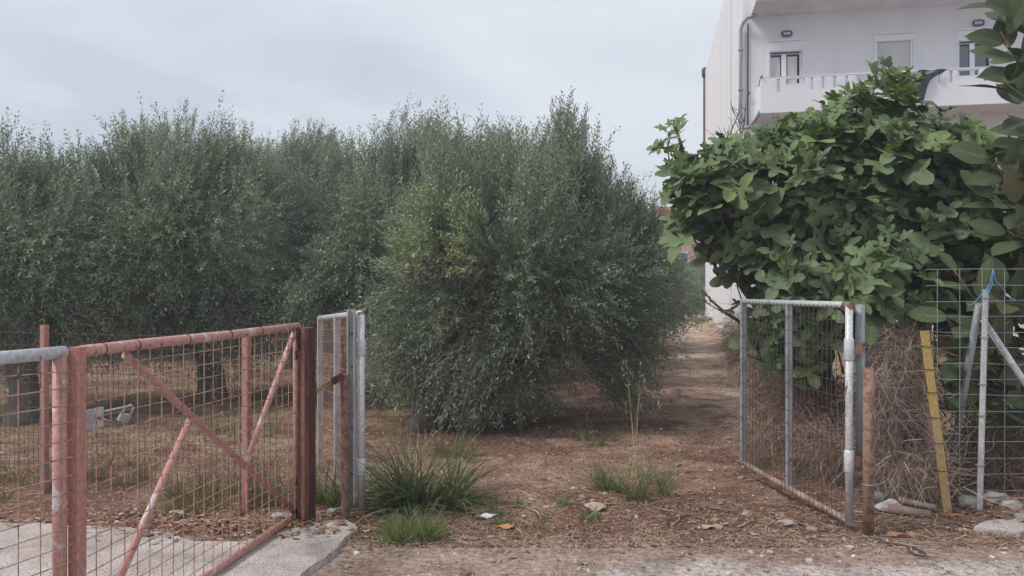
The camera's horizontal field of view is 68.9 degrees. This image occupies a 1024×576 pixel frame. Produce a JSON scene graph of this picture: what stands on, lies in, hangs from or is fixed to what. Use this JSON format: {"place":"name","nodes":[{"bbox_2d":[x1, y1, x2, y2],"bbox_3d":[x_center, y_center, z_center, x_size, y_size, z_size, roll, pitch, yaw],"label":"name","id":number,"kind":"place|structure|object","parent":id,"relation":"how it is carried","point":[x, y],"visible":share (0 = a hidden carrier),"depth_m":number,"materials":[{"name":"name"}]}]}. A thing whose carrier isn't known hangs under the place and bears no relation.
{"place":"outdoors","nodes":[
{"label":"outdoors","id":0,"kind":"place"},
{"bbox_2d":[0,520,358,575],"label":"driveway","id":1,"kind":"structure","parent":0,"point":[275,554],"depth_m":4.42,"materials":[{"name":"concrete"}]},
{"bbox_2d":[0,346,72,575],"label":"gate leaf","id":2,"kind":"object","parent":1,"relation":"on","point":[57,355],"visible":1,"depth_m":3.00,"materials":[{"name":"red paint"}]},
{"bbox_2d":[0,0,722,244],"label":"sky","id":3,"kind":"structure","parent":0,"point":[638,65],"materials":[{"name":"white"}]},
{"bbox_2d":[0,300,1023,575],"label":"ground","id":4,"kind":"structure","parent":0,"point":[886,562],"depth_m":6.06,"materials":[{"name":"soil"}]},
{"bbox_2d":[0,401,167,503],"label":"grass clump","id":5,"kind":"object","parent":4,"relation":"on","point":[100,471],"visible":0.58,"depth_m":6.24,"materials":[{"name":"plant"}]},
{"bbox_2d":[0,106,181,426],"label":"olive tree","id":6,"kind":"object","parent":4,"relation":"on","point":[31,199],"visible":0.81,"depth_m":9.13,"materials":[{"name":"green plant"}]},
{"bbox_2d":[0,325,292,514],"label":"fence","id":7,"kind":"object","parent":4,"relation":"on","point":[44,343],"visible":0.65,"depth_m":5.63,"materials":[{"name":"metal"}]},
{"bbox_2d":[112,194,212,353],"bbox_3d":[-9.148,-0.540,18.479,4.898,4.589,4.311,0,0,0],"label":"olive tree","id":8,"kind":"object","parent":4,"relation":"on","point":[155,301],"depth_m":18.36,"materials":[{"name":"green plant"}]},
{"bbox_2d":[40,90,334,398],"bbox_3d":[-4.415,-0.571,10.764,4.290,4.621,3.798,0,0,-33],"label":"olive tree","id":9,"kind":"object","parent":4,"relation":"on","point":[165,207],"visible":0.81,"depth_m":10.15,"materials":[{"name":"green plant"}]},
{"bbox_2d":[127,424,328,515],"bbox_3d":[-2.136,1.286,5.576,1.738,0.635,1.261,0,0,0],"label":"grass clump","id":10,"kind":"object","parent":4,"relation":"on","point":[198,493],"visible":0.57,"depth_m":5.47,"materials":[{"name":"green plant"}]},
{"bbox_2d":[181,209,282,350],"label":"olive tree","id":11,"kind":"object","parent":4,"relation":"on","point":[229,247],"visible":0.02,"depth_m":18.21,"materials":[{"name":"green plant"}]},
{"bbox_2d":[189,374,292,439],"bbox_3d":[-2.853,1.279,8.181,1.428,0.681,1.187,0,0,39],"label":"grass clump","id":12,"kind":"object","parent":4,"relation":"on","point":[270,428],"visible":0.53,"depth_m":8.17,"materials":[{"name":"green plant"}]},
{"bbox_2d":[210,116,348,368],"bbox_3d":[-4.383,-0.912,14.781,3.383,5.298,3.735,0,0,0],"label":"olive tree","id":13,"kind":"object","parent":4,"relation":"on","point":[306,151],"visible":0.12,"depth_m":14.33,"materials":[{"name":"green plant"}]},
{"bbox_2d":[294,327,315,522],"bbox_3d":[-1.386,0.963,5.023,0.137,1.395,0.104,0,0,29],"label":"gate post","id":14,"kind":"object","parent":4,"relation":"on","point":[305,477],"visible":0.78,"depth_m":4.97,"materials":[{"name":"brown metal"}]},
{"bbox_2d":[68,323,300,575],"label":"gate leaf","id":15,"kind":"object","parent":14,"relation":"attached to","point":[82,418],"visible":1,"depth_m":3.65,"materials":[{"name":"red paint"}]},
{"bbox_2d":[103,404,133,422],"bbox_3d":[-1.733,0.556,3.280,0.045,0.088,0.134,0,0,40],"label":"padlock","id":16,"kind":"object","parent":15,"relation":"hanging from","point":[124,417],"visible":1,"depth_m":3.29,"materials":[{"name":"metal"}]},
{"bbox_2d":[239,226,416,351],"bbox_3d":[-4.607,-0.297,18.985,5.103,4.108,3.994,0,0,0],"label":"olive tree","id":17,"kind":"object","parent":4,"relation":"on","point":[329,337],"depth_m":18.83,"materials":[{"name":"green plant"}]},
{"bbox_2d":[316,373,349,519],"bbox_3d":[-1.228,1.140,5.122,0.238,1.120,0.082,0,0,-27],"label":"stub post","id":18,"kind":"object","parent":4,"relation":"on","point":[342,379],"visible":0.82,"depth_m":5.15,"materials":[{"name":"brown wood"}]},
{"bbox_2d":[317,309,365,509],"bbox_3d":[-1.401,0.922,6.034,0.138,1.547,1.825,0,0,-21],"label":"gate leaf","id":19,"kind":"object","parent":18,"relation":"attached to","point":[355,348],"visible":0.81,"depth_m":5.25,"materials":[{"name":"silver metal"}]},
{"bbox_2d":[290,450,377,507],"bbox_3d":[-1.311,1.383,5.538,0.840,0.430,0.832,0,0,-44],"label":"grass clump","id":20,"kind":"object","parent":4,"relation":"on","point":[322,499],"visible":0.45,"depth_m":5.47,"materials":[{"name":"green plant"}]},
{"bbox_2d":[250,93,515,386],"bbox_3d":[-2.146,-0.792,11.990,3.747,5.070,5.640,0,0,21],"label":"olive tree","id":21,"kind":"object","parent":4,"relation":"on","point":[336,283],"visible":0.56,"depth_m":10.76,"materials":[{"name":"green plant"}]},
{"bbox_2d":[365,383,404,396],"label":"grass clump","id":22,"kind":"object","parent":4,"relation":"on","point":[383,393],"visible":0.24,"depth_m":10.83,"materials":[{"name":"green plant"}]},
{"bbox_2d":[387,513,403,520],"bbox_3d":[-0.809,1.587,5.151,0.116,0.058,0.089,0,0,-30],"label":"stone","id":23,"kind":"object","parent":4,"relation":"on","point":[397,517],"visible":0.32,"depth_m":5.13,"materials":[{"name":"grey stone"}]},
{"bbox_2d":[364,499,464,548],"bbox_3d":[-0.650,1.474,4.769,0.696,0.236,0.636,0,0,-29],"label":"grass clump","id":24,"kind":"object","parent":4,"relation":"on","point":[429,531],"visible":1,"depth_m":4.74,"materials":[{"name":"green plant"}]},
{"bbox_2d":[324,341,519,538],"bbox_3d":[-0.647,1.000,5.453,1.623,1.208,1.553,0,0,0],"label":"grass clump","id":25,"kind":"object","parent":4,"relation":"on","point":[400,492],"visible":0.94,"depth_m":5.37,"materials":[{"name":"green plant"}]},
{"bbox_2d":[418,406,482,460],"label":"grass clump","id":26,"kind":"object","parent":4,"relation":"on","point":[457,448],"visible":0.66,"depth_m":7.23,"materials":[{"name":"green plant"}]},
{"bbox_2d":[475,513,496,517],"bbox_3d":[-0.178,1.581,5.185,0.170,0.024,0.063,0,0,-21],"label":"paper scrap","id":27,"kind":"object","parent":4,"relation":"on","point":[487,515],"visible":0.92,"depth_m":5.18,"materials":[{"name":"white paper"}]},
{"bbox_2d":[494,524,516,528],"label":"dead leaf","id":28,"kind":"object","parent":4,"relation":"on","point":[506,526],"visible":1,"depth_m":4.94,"materials":[{"name":"orange plant"}]},
{"bbox_2d":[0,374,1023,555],"bbox_3d":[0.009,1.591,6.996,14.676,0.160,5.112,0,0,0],"label":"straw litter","id":29,"kind":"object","parent":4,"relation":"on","point":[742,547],"visible":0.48,"depth_m":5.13,"materials":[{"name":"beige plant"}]},
{"bbox_2d":[0,366,1023,547],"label":"fallen leaves","id":30,"kind":"object","parent":4,"relation":"on","point":[699,542],"visible":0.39,"depth_m":5.32,"materials":[{"name":"brown plant"}]},
{"bbox_2d":[0,418,1023,575],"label":"pebbles","id":31,"kind":"object","parent":4,"relation":"on","point":[715,519],"visible":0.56,"depth_m":5.03,"materials":[{"name":"stone"}]},
{"bbox_2d":[0,422,1023,565],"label":"dry leaves","id":32,"kind":"object","parent":4,"relation":"on","point":[217,523],"visible":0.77,"depth_m":4.96,"materials":[{"name":"brown plant"}]},
{"bbox_2d":[272,512,290,516],"bbox_3d":[-1.578,1.552,5.114,0.131,0.030,0.065,0,0,0],"label":"paper scrap","id":33,"kind":"object","parent":32,"relation":"on","point":[279,514],"visible":0.74,"depth_m":5.10,"materials":[{"name":"white paper"}]},
{"bbox_2d":[330,86,701,441],"bbox_3d":[0.213,-0.189,9.247,4.623,4.629,3.848,0,0,0],"label":"olive tree","id":34,"kind":"object","parent":4,"relation":"on","point":[563,202],"visible":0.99,"depth_m":8.47,"materials":[{"name":"green plant"}]},
{"bbox_2d":[470,243,569,339],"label":"olive tree","id":35,"kind":"object","parent":4,"relation":"on","point":[513,311],"depth_m":19.38,"materials":[{"name":"green plant"}]},
{"bbox_2d":[478,489,606,528],"bbox_3d":[0.211,1.543,5.301,0.929,0.119,0.785,0,0,0],"label":"grass clump","id":36,"kind":"object","parent":4,"relation":"on","point":[591,515],"visible":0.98,"depth_m":5.25,"materials":[{"name":"green plant"}]},
{"bbox_2d":[468,111,632,337],"bbox_3d":[0.619,-0.850,14.845,3.877,5.226,3.503,0,0,0],"label":"olive tree","id":37,"kind":"object","parent":4,"relation":"on","point":[500,131],"visible":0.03,"depth_m":14.62,"materials":[{"name":"green plant"}]},
{"bbox_2d":[583,502,605,510],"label":"dead leaf","id":38,"kind":"object","parent":4,"relation":"on","point":[594,505],"visible":0.93,"depth_m":5.37,"materials":[{"name":"beige plant"}]},
{"bbox_2d":[569,415,628,446],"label":"grass clump","id":39,"kind":"object","parent":4,"relation":"on","point":[582,438],"visible":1,"depth_m":7.76,"materials":[{"name":"green plant"}]},
{"bbox_2d":[556,361,708,508],"bbox_3d":[0.926,1.089,5.899,1.254,1.032,1.312,0,0,0],"label":"grass clump","id":40,"kind":"object","parent":4,"relation":"on","point":[639,493],"visible":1,"depth_m":5.85,"materials":[{"name":"green plant"}]},
{"bbox_2d":[560,172,706,382],"bbox_3d":[2.426,-0.067,14.043,2.433,3.614,6.140,0,0,16],"label":"olive tree","id":41,"kind":"object","parent":4,"relation":"on","point":[686,283],"visible":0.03,"depth_m":12.69,"materials":[{"name":"green plant"}]},
{"bbox_2d":[247,457,1023,551],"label":"twigs","id":42,"kind":"object","parent":4,"relation":"on","point":[806,525],"visible":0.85,"depth_m":4.97,"materials":[{"name":"brown wood"}]},
{"bbox_2d":[649,207,676,220],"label":"house","id":43,"kind":"structure","parent":4,"relation":"on","point":[664,210],"depth_m":61.85,"materials":[{"name":"orange paint"}]},
{"bbox_2d":[652,270,715,344],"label":"tree","id":44,"kind":"object","parent":4,"relation":"on","point":[698,310],"visible":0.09,"depth_m":18.66,"materials":[{"name":"green plant"}]},
{"bbox_2d":[663,228,704,289],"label":"house","id":45,"kind":"structure","parent":4,"relation":"on","point":[686,249],"depth_m":57.00,"materials":[{"name":"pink paint"}]},
{"bbox_2d":[676,252,688,268],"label":"window","id":46,"kind":"structure","parent":45,"relation":"in","point":[686,253],"depth_m":56.94,"materials":[{"name":"white glass"}]},
{"bbox_2d":[682,258,704,306],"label":"olive tree","id":47,"kind":"object","parent":4,"relation":"on","point":[702,274],"visible":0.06,"depth_m":37.55,"materials":[{"name":"green plant"}]},
{"bbox_2d":[683,269,704,312],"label":"olive tree","id":48,"kind":"object","parent":4,"relation":"on","point":[697,284],"visible":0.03,"depth_m":32.25,"materials":[{"name":"green plant"}]},
{"bbox_2d":[688,316,712,323],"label":"grass clump","id":49,"kind":"object","parent":4,"relation":"on","point":[702,320],"visible":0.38,"depth_m":26.80,"materials":[{"name":"plant"}]},
{"bbox_2d":[701,524,722,528],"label":"dead leaf","id":50,"kind":"object","parent":4,"relation":"on","point":[713,525],"visible":1,"depth_m":4.97,"materials":[{"name":"beige plant"}]},
{"bbox_2d":[739,510,752,516],"bbox_3d":[1.657,1.593,5.266,0.098,0.046,0.081,0,0,-23],"label":"stone","id":51,"kind":"object","parent":4,"relation":"on","point":[746,513],"visible":0.94,"depth_m":5.25,"materials":[{"name":"beige stone"}]},
{"bbox_2d":[775,519,797,526],"bbox_3d":[1.849,1.586,5.038,0.157,0.049,0.098,0,0,0],"label":"stone","id":52,"kind":"object","parent":4,"relation":"on","point":[788,522],"visible":0.94,"depth_m":5.01,"materials":[{"name":"beige stone"}]},
{"bbox_2d":[740,429,842,476],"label":"grass clump","id":53,"kind":"object","parent":4,"relation":"on","point":[771,465],"visible":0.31,"depth_m":6.57,"materials":[{"name":"green plant"}]},
{"bbox_2d":[694,297,904,499],"bbox_3d":[2.641,0.722,7.959,1.764,1.795,5.062,0,0,0],"label":"bramble","id":54,"kind":"object","parent":4,"relation":"on","point":[779,412],"visible":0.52,"depth_m":6.74,"materials":[{"name":"brown plant"}]},
{"bbox_2d":[806,527,819,531],"bbox_3d":[1.986,1.592,4.918,0.098,0.030,0.066,0,0,0],"label":"stone","id":55,"kind":"object","parent":4,"relation":"on","point":[815,529],"visible":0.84,"depth_m":4.91,"materials":[{"name":"grey stone"}]},
{"bbox_2d":[646,55,1023,462],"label":"fig tree","id":56,"kind":"object","parent":4,"relation":"on","point":[849,205],"visible":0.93,"depth_m":6.17,"materials":[{"name":"green plant"}]},
{"bbox_2d":[702,0,1023,353],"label":"apartment building","id":57,"kind":"structure","parent":4,"relation":"on","point":[755,43],"depth_m":18.25,"materials":[{"name":"white paint"}]},
{"bbox_2d":[767,38,804,91],"bbox_3d":[6.827,-5.256,18.655,0.885,1.872,0.155,0,0,10],"label":"balcony door","id":58,"kind":"structure","parent":57,"relation":"in","point":[777,64],"depth_m":18.67,"materials":[{"name":"white metal"}]},
{"bbox_2d":[765,66,1002,77],"bbox_3d":[8.674,-4.942,17.090,5.530,0.044,0.011,0,0,10],"label":"clothes line","id":59,"kind":"object","parent":57,"relation":"attached to","point":[870,73],"visible":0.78,"depth_m":17.25,"materials":[{"name":"metal"}]},
{"bbox_2d":[918,69,947,104],"bbox_3d":[9.546,-4.539,16.908,0.652,0.836,0.059,0,0,10],"label":"laundry","id":60,"kind":"object","parent":59,"relation":"hanging from","point":[923,86],"visible":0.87,"depth_m":16.94,"materials":[{"name":"fabric"}]},
{"bbox_2d":[873,31,915,85],"bbox_3d":[9.298,-5.265,18.198,0.955,1.890,0.155,0,0,10],"label":"shuttered door","id":61,"kind":"structure","parent":57,"relation":"in","point":[902,53],"depth_m":18.18,"materials":[{"name":"white metal"}]},
{"bbox_2d":[956,27,994,80],"bbox_3d":[11.075,-5.264,17.869,0.861,1.888,0.155,0,0,10],"label":"balcony door","id":62,"kind":"structure","parent":57,"relation":"in","point":[965,58],"depth_m":17.90,"materials":[{"name":"white metal"}]},
{"bbox_2d":[862,367,874,535],"bbox_3d":[2.300,1.108,4.820,0.074,1.184,0.074,0,0,0],"label":"gate post","id":63,"kind":"object","parent":4,"relation":"on","point":[868,484],"visible":0.88,"depth_m":4.79,"materials":[{"name":"metal"}]},
{"bbox_2d":[855,304,865,469],"bbox_3d":[2.304,0.657,4.904,0.066,1.095,0.109,0,0,0],"label":"hinge post","id":64,"kind":"object","parent":63,"relation":"attached to","point":[859,332],"visible":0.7,"depth_m":4.91,"materials":[{"name":"metal"}]},
{"bbox_2d":[738,299,863,525],"bbox_3d":[2.064,0.822,5.548,0.126,1.465,1.418,0,0,-16],"label":"gate leaf","id":65,"kind":"object","parent":64,"relation":"attached to","point":[851,459],"visible":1,"depth_m":5.42,"materials":[{"name":"silver metal"}]},
{"bbox_2d":[874,490,885,502],"bbox_3d":[2.620,1.495,5.350,0.074,0.082,0.093,0,0,-45],"label":"stone","id":66,"kind":"object","parent":4,"relation":"on","point":[878,498],"visible":0.61,"depth_m":5.32,"materials":[{"name":"stone"}]},
{"bbox_2d":[874,498,901,512],"bbox_3d":[2.676,1.555,5.311,0.199,0.119,0.142,0,0,0],"label":"stone","id":67,"kind":"object","parent":4,"relation":"on","point":[883,505],"visible":0.53,"depth_m":5.27,"materials":[{"name":"grey stone"}]},
{"bbox_2d":[887,531,915,537],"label":"dead leaf","id":68,"kind":"object","parent":4,"relation":"on","point":[911,534],"visible":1,"depth_m":4.78,"materials":[{"name":"orange plant"}]},
{"bbox_2d":[877,541,926,557],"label":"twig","id":69,"kind":"object","parent":4,"relation":"on","point":[917,549],"visible":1,"depth_m":4.53,"materials":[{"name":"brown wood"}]},
{"bbox_2d":[888,503,930,518],"bbox_3d":[2.749,1.550,5.170,0.265,0.084,0.066,0,0,23],"label":"pipe","id":70,"kind":"object","parent":4,"relation":"on","point":[906,510],"visible":1,"depth_m":5.15,"materials":[{"name":"plastic"}]},
{"bbox_2d":[820,301,1004,522],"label":"dead vines","id":71,"kind":"object","parent":4,"relation":"on","point":[905,464],"visible":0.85,"depth_m":5.56,"materials":[{"name":"brown plant"}]},
{"bbox_2d":[898,496,935,510],"bbox_3d":[2.863,1.525,5.280,0.238,0.078,0.048,0,0,31],"label":"pipe","id":72,"kind":"object","parent":4,"relation":"on","point":[913,502],"visible":0.9,"depth_m":5.26,"materials":[{"name":"plastic"}]},
{"bbox_2d":[908,331,933,503],"bbox_3d":[3.253,0.950,6.301,0.017,1.240,1.844,0,0,13],"label":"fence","id":73,"kind":"object","parent":4,"relation":"on","point":[927,414],"visible":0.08,"depth_m":5.55,"materials":[{"name":"metal"}]},
{"bbox_2d":[920,330,951,512],"bbox_3d":[3.006,0.983,5.285,0.073,1.360,0.214,0,0,-39],"label":"stake","id":74,"kind":"object","parent":4,"relation":"on","point":[932,398],"visible":0.94,"depth_m":5.28,"materials":[{"name":"yellow paint"}]},
{"bbox_2d":[876,0,1023,426],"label":"rubber tree","id":75,"kind":"object","parent":4,"relation":"on","point":[1007,16],"visible":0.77,"depth_m":5.64,"materials":[{"name":"green plant"}]},
{"bbox_2d":[879,269,1023,510],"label":"wire fence","id":76,"kind":"object","parent":4,"relation":"on","point":[982,309],"visible":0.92,"depth_m":5.32,"materials":[{"name":"metal"}]},
{"bbox_2d":[966,269,1015,305],"bbox_3d":[3.349,-0.003,5.222,0.350,0.257,0.023,0,0,0],"label":"string","id":77,"kind":"object","parent":76,"relation":"attached to","point":[987,288],"visible":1,"depth_m":5.22,"materials":[{"name":"fabric"}]},
{"bbox_2d":[893,392,1023,505],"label":"bramble","id":78,"kind":"object","parent":4,"relation":"on","point":[996,466],"visible":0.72,"depth_m":6.05,"materials":[{"name":"brown plant"}]},
{"bbox_2d":[958,495,976,509],"bbox_3d":[3.282,1.549,5.354,0.152,0.118,0.121,0,0,0],"label":"stone","id":79,"kind":"object","parent":4,"relation":"on","point":[964,500],"visible":0.56,"depth_m":5.33,"materials":[{"name":"grey stone"}]},
{"bbox_2d":[934,330,1023,459],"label":"shrub","id":80,"kind":"object","parent":4,"relation":"on","point":[997,401],"visible":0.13,"depth_m":6.90,"materials":[{"name":"brown plant"}]},
{"bbox_2d":[983,491,1009,502],"bbox_3d":[3.556,1.558,5.489,0.192,0.120,0.128,0,0,0],"label":"stone","id":81,"kind":"object","parent":4,"relation":"on","point":[991,494],"visible":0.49,"depth_m":5.45,"materials":[{"name":"grey stone"}]},
{"bbox_2d":[974,518,1023,538],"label":"stone","id":82,"kind":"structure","parent":4,"relation":"on","point":[1012,526],"depth_m":4.85,"materials":[{"name":"grey stone"}]},
{"bbox_2d":[1001,499,1023,509],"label":"stone","id":83,"kind":"object","parent":4,"relation":"on","point":[1011,504],"visible":0.86,"depth_m":5.22,"materials":[{"name":"beige stone"}]},
{"bbox_2d":[1013,513,1023,519],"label":"stone","id":84,"kind":"object","parent":4,"relation":"on","point":[1018,516],"visible":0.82,"depth_m":5.02,"materials":[{"name":"grey stone"}]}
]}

